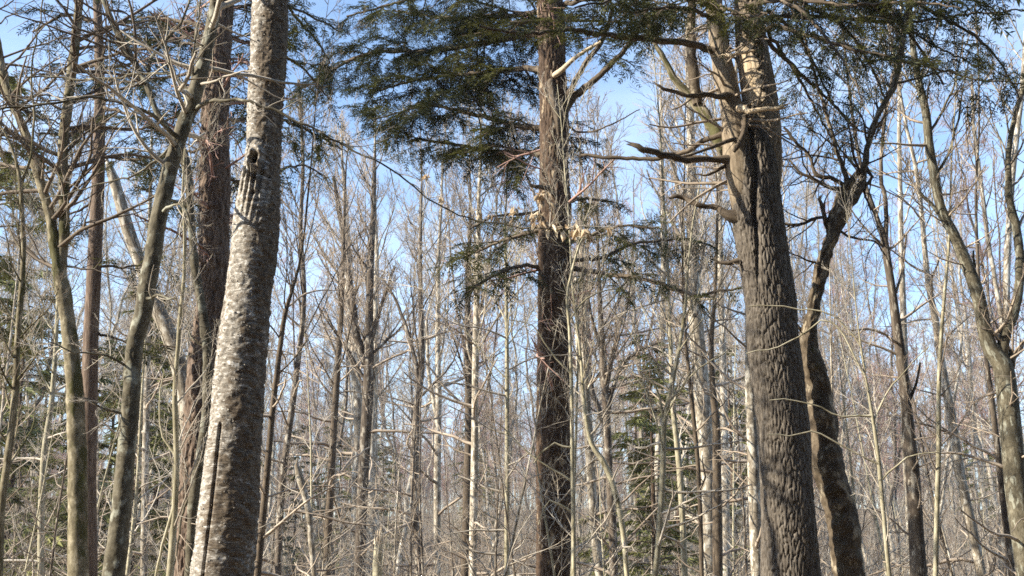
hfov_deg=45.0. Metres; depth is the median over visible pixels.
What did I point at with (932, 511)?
sapling
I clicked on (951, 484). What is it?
bare tree
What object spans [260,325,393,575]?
sapling
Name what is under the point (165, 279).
bare tree
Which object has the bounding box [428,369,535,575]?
sapling
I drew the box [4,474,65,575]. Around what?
sapling
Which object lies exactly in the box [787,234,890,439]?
bare tree
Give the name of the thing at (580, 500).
bare tree
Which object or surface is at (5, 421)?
bare tree
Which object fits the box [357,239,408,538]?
bare tree
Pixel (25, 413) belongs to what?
bare tree
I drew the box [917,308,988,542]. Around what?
bare tree
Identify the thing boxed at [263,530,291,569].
sapling
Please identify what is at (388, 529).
sapling
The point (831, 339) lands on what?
sapling
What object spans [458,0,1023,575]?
hemlock tree
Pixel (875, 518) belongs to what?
sapling
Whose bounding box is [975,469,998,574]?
sapling
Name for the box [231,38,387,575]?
cherry tree
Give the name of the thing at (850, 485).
sapling
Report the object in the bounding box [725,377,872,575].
sapling
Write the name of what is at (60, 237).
maple tree
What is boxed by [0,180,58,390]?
bare tree
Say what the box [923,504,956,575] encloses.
sapling
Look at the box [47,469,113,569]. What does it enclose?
sapling
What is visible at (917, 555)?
maple tree
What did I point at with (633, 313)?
bare tree
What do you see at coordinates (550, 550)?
sapling
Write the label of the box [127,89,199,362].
bare tree
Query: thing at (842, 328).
bare tree
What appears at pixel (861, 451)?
bare tree
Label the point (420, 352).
maple tree
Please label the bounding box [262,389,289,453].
sapling
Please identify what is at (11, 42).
sky
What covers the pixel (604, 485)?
bare tree
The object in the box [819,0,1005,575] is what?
maple tree
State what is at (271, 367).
bare tree
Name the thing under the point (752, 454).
birch tree
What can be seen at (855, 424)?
bare tree
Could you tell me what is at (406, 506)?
bare tree
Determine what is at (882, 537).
sapling
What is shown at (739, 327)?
bare tree
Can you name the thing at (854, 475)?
sapling
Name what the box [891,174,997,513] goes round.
bare tree
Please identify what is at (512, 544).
sapling
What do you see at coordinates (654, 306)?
bare tree
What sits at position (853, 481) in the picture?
sapling
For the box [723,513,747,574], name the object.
sapling
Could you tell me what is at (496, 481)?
bare tree
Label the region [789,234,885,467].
bare tree
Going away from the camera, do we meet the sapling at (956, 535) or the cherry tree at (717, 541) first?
the cherry tree at (717, 541)
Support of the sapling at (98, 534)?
on the ground
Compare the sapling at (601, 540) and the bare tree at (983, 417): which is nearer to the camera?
the sapling at (601, 540)
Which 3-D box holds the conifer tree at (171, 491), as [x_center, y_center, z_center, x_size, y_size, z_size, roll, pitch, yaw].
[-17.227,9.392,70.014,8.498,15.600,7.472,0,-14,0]
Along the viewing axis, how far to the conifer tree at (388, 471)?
61.38 m
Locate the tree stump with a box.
[372,526,382,575]
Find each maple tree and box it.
[0,0,79,575]
[0,0,220,575]
[0,0,226,575]
[45,83,196,575]
[276,108,454,575]
[292,92,428,575]
[296,113,445,575]
[324,85,520,575]
[337,100,503,575]
[489,106,676,575]
[509,44,692,575]
[527,70,700,575]
[613,47,714,573]
[626,4,750,575]
[650,52,746,575]
[781,1,956,575]
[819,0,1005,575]
[850,0,1023,575]
[869,0,965,575]
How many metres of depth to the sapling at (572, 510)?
11.98 m
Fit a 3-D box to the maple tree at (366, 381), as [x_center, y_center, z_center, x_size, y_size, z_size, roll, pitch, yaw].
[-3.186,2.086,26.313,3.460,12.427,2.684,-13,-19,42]
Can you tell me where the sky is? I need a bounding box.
[0,0,1023,519]
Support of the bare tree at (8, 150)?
on the ground
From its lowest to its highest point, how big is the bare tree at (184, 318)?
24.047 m
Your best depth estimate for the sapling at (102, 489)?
16.57 m
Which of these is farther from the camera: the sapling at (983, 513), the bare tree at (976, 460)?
the bare tree at (976, 460)
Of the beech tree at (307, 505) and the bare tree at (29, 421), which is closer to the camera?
the beech tree at (307, 505)
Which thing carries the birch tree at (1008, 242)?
on the ground
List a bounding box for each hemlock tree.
[9,0,198,575]
[85,0,355,575]
[284,0,742,575]
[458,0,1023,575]
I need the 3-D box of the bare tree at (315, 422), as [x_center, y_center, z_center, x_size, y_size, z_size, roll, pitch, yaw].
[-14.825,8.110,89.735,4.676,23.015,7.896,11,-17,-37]
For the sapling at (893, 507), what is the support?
on the ground
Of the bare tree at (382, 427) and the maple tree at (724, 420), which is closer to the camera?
the maple tree at (724, 420)
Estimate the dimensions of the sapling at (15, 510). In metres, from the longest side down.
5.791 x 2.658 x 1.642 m
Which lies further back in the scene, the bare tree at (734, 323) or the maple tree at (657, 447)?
the bare tree at (734, 323)
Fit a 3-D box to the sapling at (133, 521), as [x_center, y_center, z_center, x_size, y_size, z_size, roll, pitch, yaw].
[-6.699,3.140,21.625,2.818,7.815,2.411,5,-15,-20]
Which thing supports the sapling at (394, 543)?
on the ground
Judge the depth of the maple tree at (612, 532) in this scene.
21.28 m
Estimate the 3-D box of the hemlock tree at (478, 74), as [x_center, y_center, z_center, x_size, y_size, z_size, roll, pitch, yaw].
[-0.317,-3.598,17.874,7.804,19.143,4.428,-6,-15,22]
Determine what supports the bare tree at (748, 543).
on the ground
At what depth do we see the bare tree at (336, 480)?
57.33 m
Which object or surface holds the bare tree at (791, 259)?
on the ground
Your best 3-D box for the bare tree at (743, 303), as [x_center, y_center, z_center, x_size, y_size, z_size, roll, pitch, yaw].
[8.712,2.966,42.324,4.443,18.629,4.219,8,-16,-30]
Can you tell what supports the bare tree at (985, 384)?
on the ground
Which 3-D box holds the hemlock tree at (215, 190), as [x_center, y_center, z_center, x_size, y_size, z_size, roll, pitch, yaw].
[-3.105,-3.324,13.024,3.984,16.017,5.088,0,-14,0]
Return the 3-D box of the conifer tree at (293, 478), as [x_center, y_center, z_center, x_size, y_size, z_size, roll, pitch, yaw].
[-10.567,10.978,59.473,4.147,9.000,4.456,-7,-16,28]
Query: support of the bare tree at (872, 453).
on the ground
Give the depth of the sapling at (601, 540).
20.44 m
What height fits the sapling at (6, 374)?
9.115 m
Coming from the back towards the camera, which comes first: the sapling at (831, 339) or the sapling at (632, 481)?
the sapling at (632, 481)
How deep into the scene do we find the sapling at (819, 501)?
35.79 m
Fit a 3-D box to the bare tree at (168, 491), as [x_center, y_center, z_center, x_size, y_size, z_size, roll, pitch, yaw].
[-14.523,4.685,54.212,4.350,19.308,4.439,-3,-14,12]
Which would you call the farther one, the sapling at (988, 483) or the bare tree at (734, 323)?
the bare tree at (734, 323)
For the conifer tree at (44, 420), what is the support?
on the ground
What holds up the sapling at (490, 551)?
on the ground
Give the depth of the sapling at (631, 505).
29.20 m
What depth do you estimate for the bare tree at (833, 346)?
51.62 m
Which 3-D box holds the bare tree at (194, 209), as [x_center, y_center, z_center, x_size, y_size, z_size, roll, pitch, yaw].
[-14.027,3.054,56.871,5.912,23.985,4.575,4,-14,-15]
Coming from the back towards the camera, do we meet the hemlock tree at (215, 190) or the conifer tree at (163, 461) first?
the conifer tree at (163, 461)
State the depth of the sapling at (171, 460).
12.70 m
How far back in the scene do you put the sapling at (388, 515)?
24.50 m
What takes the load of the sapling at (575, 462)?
on the ground
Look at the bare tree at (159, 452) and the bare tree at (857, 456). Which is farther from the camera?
the bare tree at (857, 456)
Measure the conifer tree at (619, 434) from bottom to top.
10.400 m
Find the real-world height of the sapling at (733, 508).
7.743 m
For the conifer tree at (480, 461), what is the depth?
84.01 m
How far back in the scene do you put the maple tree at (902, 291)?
22.77 m
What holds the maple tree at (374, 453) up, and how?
on the ground
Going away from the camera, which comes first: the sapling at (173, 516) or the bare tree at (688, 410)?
the sapling at (173, 516)
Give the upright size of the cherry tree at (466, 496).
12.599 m
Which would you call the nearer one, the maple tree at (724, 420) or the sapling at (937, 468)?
the sapling at (937, 468)
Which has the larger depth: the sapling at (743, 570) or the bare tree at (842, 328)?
the bare tree at (842, 328)
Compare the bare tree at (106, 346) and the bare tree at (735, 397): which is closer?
the bare tree at (106, 346)
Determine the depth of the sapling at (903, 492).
27.75 m
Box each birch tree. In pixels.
[0,106,122,575]
[189,0,288,575]
[650,0,817,575]
[773,0,948,575]
[951,0,1023,575]
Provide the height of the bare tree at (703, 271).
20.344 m
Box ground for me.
[26,508,1007,575]
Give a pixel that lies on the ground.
(502, 533)
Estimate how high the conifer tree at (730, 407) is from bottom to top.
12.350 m
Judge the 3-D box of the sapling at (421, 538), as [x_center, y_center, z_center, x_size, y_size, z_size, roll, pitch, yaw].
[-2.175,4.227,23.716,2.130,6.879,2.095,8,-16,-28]
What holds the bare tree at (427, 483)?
on the ground
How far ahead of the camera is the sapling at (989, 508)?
34.27 m
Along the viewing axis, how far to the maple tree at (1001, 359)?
13.34 m
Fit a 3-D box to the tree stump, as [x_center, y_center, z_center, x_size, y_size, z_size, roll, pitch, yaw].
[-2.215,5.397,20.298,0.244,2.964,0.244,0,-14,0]
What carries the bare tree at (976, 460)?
on the ground
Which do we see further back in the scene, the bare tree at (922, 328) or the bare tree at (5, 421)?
the bare tree at (922, 328)
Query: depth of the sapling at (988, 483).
15.31 m
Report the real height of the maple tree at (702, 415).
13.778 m
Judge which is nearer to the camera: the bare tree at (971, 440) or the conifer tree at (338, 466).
the conifer tree at (338, 466)
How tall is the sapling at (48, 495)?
6.250 m
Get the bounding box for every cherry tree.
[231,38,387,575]
[254,0,386,575]
[264,119,385,575]
[416,115,535,575]
[632,19,793,575]
[635,26,759,575]
[905,6,1023,575]
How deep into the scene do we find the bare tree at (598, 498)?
64.31 m
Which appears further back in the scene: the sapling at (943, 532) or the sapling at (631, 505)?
the sapling at (631, 505)
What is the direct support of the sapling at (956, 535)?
on the ground
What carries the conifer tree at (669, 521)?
on the ground
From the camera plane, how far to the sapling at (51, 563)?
16.79 m
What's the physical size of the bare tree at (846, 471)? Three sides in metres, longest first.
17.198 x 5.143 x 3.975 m
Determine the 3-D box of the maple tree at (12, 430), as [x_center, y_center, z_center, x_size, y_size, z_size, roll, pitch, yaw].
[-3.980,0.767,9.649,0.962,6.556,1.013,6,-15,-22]
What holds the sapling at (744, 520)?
on the ground
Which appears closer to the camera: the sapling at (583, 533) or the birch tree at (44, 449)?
the birch tree at (44, 449)
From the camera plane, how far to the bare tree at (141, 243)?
54.17 m
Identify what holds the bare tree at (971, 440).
on the ground
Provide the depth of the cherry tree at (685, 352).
17.30 m
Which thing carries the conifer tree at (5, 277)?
on the ground
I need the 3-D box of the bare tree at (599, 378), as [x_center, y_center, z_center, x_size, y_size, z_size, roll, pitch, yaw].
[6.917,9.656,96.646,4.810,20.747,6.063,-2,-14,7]
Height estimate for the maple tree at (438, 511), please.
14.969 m
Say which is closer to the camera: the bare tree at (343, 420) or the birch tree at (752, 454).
the birch tree at (752, 454)
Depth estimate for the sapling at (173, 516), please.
9.10 m
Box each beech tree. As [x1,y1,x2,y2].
[0,0,616,575]
[105,159,287,575]
[292,460,364,575]
[370,57,595,575]
[393,62,537,575]
[598,35,716,575]
[600,16,753,575]
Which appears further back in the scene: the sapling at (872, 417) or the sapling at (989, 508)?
the sapling at (989, 508)
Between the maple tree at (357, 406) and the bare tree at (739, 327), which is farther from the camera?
the bare tree at (739, 327)
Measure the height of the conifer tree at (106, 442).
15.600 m
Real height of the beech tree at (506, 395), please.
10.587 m
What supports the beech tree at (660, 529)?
on the ground
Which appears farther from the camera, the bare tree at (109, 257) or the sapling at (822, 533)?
the bare tree at (109, 257)
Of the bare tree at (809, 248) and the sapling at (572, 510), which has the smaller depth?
the sapling at (572, 510)
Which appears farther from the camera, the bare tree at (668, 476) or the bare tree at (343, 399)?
the bare tree at (343, 399)
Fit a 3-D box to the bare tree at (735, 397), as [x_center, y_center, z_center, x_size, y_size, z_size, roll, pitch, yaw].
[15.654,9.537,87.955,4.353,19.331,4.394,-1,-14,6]
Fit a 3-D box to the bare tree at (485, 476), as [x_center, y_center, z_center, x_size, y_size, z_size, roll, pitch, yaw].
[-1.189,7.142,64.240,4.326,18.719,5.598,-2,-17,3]
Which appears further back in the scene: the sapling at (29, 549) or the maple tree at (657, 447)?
the maple tree at (657, 447)
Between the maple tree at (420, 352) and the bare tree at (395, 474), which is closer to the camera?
the maple tree at (420, 352)
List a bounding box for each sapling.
[0,192,99,558]
[0,399,117,575]
[4,342,116,575]
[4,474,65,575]
[6,402,57,573]
[6,469,35,567]
[16,435,64,569]
[19,369,158,575]
[23,284,166,575]
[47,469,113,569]
[78,251,187,575]
[92,257,293,574]
[121,0,246,575]
[125,424,179,575]
[133,520,161,575]
[163,340,280,568]
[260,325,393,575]
[260,446,308,572]
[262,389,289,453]
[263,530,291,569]
[264,399,353,575]
[337,446,444,575]
[346,380,445,575]
[352,334,464,575]
[360,366,453,575]
[379,470,406,575]
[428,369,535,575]
[438,365,535,575]
[443,287,600,575]
[481,386,617,575]
[495,204,617,575]
[509,266,664,575]
[575,440,646,575]
[575,475,591,575]
[577,509,606,569]
[580,380,694,574]
[581,443,667,574]
[679,340,749,575]
[681,372,750,575]
[687,381,750,575]
[722,446,748,540]
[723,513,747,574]
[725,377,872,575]
[730,347,850,541]
[734,315,895,575]
[737,225,933,575]
[746,169,938,575]
[814,401,871,574]
[815,328,917,575]
[818,433,883,571]
[823,320,947,575]
[834,280,1000,575]
[840,304,984,575]
[856,446,924,575]
[864,439,941,575]
[867,529,901,574]
[870,22,1000,575]
[901,308,1023,497]
[921,459,967,575]
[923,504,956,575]
[926,492,970,575]
[952,465,997,573]
[969,390,1023,575]
[971,468,1015,568]
[974,511,1015,575]
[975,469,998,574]
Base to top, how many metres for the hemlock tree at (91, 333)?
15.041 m
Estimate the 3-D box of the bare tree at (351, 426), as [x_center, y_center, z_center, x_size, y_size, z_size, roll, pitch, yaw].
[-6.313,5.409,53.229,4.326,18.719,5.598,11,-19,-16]
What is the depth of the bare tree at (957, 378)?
33.90 m
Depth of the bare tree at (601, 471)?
77.14 m
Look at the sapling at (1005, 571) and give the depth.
18.73 m
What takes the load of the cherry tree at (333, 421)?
on the ground
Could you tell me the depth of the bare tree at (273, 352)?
75.13 m
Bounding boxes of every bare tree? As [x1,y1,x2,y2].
[0,74,123,566]
[0,75,47,345]
[0,175,81,568]
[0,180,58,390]
[0,235,60,424]
[0,237,40,394]
[0,245,60,566]
[1,174,84,454]
[35,186,127,558]
[52,267,161,453]
[57,146,186,574]
[77,239,154,425]
[98,144,310,426]
[98,148,244,525]
[98,283,130,439]
[99,194,169,566]
[115,250,176,554]
[115,280,164,422]
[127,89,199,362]
[136,220,196,543]
[152,178,197,566]
[160,123,242,319]
[261,208,323,571]
[261,336,311,574]
[263,285,288,446]
[276,255,339,544]
[288,186,396,574]
[294,222,381,575]
[300,266,379,573]
[318,217,413,468]
[330,255,412,538]
[339,298,393,553]
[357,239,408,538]
[358,268,425,553]
[378,214,461,575]
[383,180,480,575]
[405,290,464,535]
[411,116,537,474]
[444,228,524,569]
[449,279,528,567]
[490,243,537,437]
[494,207,619,436]
[529,250,628,574]
[572,94,725,544]
[573,214,656,575]
[573,249,625,575]
[574,162,710,570]
[581,281,619,538]
[585,261,660,549]
[593,251,652,551]
[595,226,667,561]
[636,205,734,573]
[640,215,715,574]
[643,155,738,404]
[653,190,744,573]
[665,163,750,571]
[685,170,744,575]
[686,258,746,466]
[706,116,810,372]
[707,301,745,535]
[710,171,802,565]
[722,151,825,397]
[729,297,744,404]
[781,116,860,362]
[785,159,858,395]
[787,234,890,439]
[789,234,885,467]
[796,188,882,468]
[799,164,907,575]
[807,269,900,573]
[812,473,832,574]
[813,356,885,501]
[819,216,898,570]
[822,348,855,557]
[825,237,896,542]
[833,245,923,553]
[839,379,870,493]
[843,335,890,530]
[846,354,909,575]
[849,193,948,575]
[856,330,901,562]
[865,354,951,575]
[870,161,997,574]
[879,336,921,551]
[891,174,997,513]
[895,305,950,546]
[903,82,1023,575]
[906,294,953,556]
[912,114,1012,571]
[916,259,974,554]
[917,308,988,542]
[924,276,997,536]
[942,310,988,534]
[947,228,1023,575]
[958,314,1023,501]
[974,272,1023,451]
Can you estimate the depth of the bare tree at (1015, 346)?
82.87 m
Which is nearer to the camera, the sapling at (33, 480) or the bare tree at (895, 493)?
the sapling at (33, 480)
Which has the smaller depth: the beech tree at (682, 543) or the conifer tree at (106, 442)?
the beech tree at (682, 543)
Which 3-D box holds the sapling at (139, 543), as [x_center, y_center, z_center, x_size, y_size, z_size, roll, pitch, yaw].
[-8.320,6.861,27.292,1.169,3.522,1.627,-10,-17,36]
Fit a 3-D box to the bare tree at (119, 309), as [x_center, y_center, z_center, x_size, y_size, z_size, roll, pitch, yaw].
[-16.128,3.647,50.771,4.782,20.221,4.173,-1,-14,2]
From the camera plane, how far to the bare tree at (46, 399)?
47.99 m
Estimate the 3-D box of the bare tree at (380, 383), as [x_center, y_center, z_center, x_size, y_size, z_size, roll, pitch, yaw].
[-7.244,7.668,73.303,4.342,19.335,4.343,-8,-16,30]
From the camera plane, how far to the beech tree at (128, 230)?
16.34 m
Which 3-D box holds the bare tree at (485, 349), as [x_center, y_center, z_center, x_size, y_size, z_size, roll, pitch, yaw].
[-0.918,2.955,37.309,3.302,15.916,5.637,13,-19,-43]
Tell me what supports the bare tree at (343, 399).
on the ground
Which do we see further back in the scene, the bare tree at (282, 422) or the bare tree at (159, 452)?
the bare tree at (282, 422)
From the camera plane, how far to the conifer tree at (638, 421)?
26.87 m
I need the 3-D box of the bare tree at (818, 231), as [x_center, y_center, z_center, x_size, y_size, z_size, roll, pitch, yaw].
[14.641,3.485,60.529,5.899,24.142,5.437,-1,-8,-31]
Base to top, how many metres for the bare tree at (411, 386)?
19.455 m
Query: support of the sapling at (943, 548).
on the ground
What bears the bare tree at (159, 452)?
on the ground
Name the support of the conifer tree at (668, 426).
on the ground
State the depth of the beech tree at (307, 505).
16.71 m
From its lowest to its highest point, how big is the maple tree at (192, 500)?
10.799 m
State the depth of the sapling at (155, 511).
16.92 m
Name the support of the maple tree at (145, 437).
on the ground
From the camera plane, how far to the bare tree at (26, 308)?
60.22 m
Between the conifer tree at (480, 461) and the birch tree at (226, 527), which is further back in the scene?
the conifer tree at (480, 461)
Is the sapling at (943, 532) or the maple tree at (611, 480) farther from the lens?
the sapling at (943, 532)
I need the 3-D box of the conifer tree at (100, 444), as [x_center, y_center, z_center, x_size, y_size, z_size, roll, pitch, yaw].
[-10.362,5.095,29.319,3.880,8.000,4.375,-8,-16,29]
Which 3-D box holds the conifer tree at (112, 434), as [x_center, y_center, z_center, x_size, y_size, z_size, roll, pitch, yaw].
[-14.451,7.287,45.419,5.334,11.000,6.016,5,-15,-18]
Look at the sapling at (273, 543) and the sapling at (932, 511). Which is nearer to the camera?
the sapling at (273, 543)
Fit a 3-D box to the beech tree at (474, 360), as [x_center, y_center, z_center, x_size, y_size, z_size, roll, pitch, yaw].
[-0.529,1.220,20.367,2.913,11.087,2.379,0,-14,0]
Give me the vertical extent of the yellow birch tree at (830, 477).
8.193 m
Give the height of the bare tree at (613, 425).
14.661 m
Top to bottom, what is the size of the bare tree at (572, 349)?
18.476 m
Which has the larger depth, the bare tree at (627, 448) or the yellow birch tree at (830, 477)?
the bare tree at (627, 448)
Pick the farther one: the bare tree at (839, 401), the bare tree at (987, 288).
the bare tree at (839, 401)
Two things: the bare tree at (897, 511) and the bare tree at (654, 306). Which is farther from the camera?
the bare tree at (897, 511)
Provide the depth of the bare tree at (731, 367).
59.32 m
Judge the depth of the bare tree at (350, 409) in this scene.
86.77 m
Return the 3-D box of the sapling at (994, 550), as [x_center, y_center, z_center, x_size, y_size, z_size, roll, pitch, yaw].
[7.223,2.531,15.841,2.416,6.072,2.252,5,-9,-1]
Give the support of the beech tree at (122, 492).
on the ground
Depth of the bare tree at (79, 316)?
61.35 m
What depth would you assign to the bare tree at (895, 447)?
35.38 m
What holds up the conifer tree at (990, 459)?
on the ground
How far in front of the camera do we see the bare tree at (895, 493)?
75.46 m
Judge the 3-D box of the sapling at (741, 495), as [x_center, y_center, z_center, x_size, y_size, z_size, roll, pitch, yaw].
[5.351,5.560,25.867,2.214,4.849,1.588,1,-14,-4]
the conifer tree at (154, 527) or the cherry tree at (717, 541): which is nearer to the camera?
the cherry tree at (717, 541)
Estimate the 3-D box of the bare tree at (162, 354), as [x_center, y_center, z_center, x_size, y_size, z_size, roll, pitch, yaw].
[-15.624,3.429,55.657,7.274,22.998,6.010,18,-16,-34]
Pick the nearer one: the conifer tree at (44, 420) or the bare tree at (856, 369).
the conifer tree at (44, 420)
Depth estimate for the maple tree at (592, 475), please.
22.04 m
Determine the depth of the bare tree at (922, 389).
94.64 m
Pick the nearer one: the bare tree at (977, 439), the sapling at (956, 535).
the sapling at (956, 535)
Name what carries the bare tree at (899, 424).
on the ground
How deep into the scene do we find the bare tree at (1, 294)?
86.09 m
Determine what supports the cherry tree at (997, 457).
on the ground
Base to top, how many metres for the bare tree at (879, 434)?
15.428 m
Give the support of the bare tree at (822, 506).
on the ground
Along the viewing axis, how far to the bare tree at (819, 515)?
69.02 m
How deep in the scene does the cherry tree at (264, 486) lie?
13.24 m
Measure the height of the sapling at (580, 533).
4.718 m
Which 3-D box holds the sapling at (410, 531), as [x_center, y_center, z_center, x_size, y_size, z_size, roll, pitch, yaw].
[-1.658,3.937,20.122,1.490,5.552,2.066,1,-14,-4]
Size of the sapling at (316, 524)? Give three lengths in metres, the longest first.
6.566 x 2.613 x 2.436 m
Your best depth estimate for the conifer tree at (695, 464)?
79.97 m
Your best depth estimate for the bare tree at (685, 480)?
64.36 m
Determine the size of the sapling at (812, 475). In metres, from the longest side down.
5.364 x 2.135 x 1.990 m
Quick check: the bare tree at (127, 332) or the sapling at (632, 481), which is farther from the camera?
the bare tree at (127, 332)
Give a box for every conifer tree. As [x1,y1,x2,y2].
[0,76,112,575]
[1,308,103,574]
[3,346,140,575]
[28,287,181,575]
[48,342,166,573]
[99,287,193,573]
[101,347,187,575]
[139,462,271,552]
[266,425,334,575]
[297,402,351,574]
[336,446,413,574]
[452,445,502,556]
[576,360,697,575]
[577,335,726,575]
[625,385,742,575]
[637,314,747,566]
[661,337,749,575]
[671,415,740,525]
[959,405,1022,558]
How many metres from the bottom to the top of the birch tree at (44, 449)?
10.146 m
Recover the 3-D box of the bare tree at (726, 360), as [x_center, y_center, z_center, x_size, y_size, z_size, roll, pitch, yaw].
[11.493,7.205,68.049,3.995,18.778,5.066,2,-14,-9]
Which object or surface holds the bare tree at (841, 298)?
on the ground
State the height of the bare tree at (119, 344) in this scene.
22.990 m
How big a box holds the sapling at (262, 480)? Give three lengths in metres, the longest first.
4.363 x 2.003 x 1.237 m
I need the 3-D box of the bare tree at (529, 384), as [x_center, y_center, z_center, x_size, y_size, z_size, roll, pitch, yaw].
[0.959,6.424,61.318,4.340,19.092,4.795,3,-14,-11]

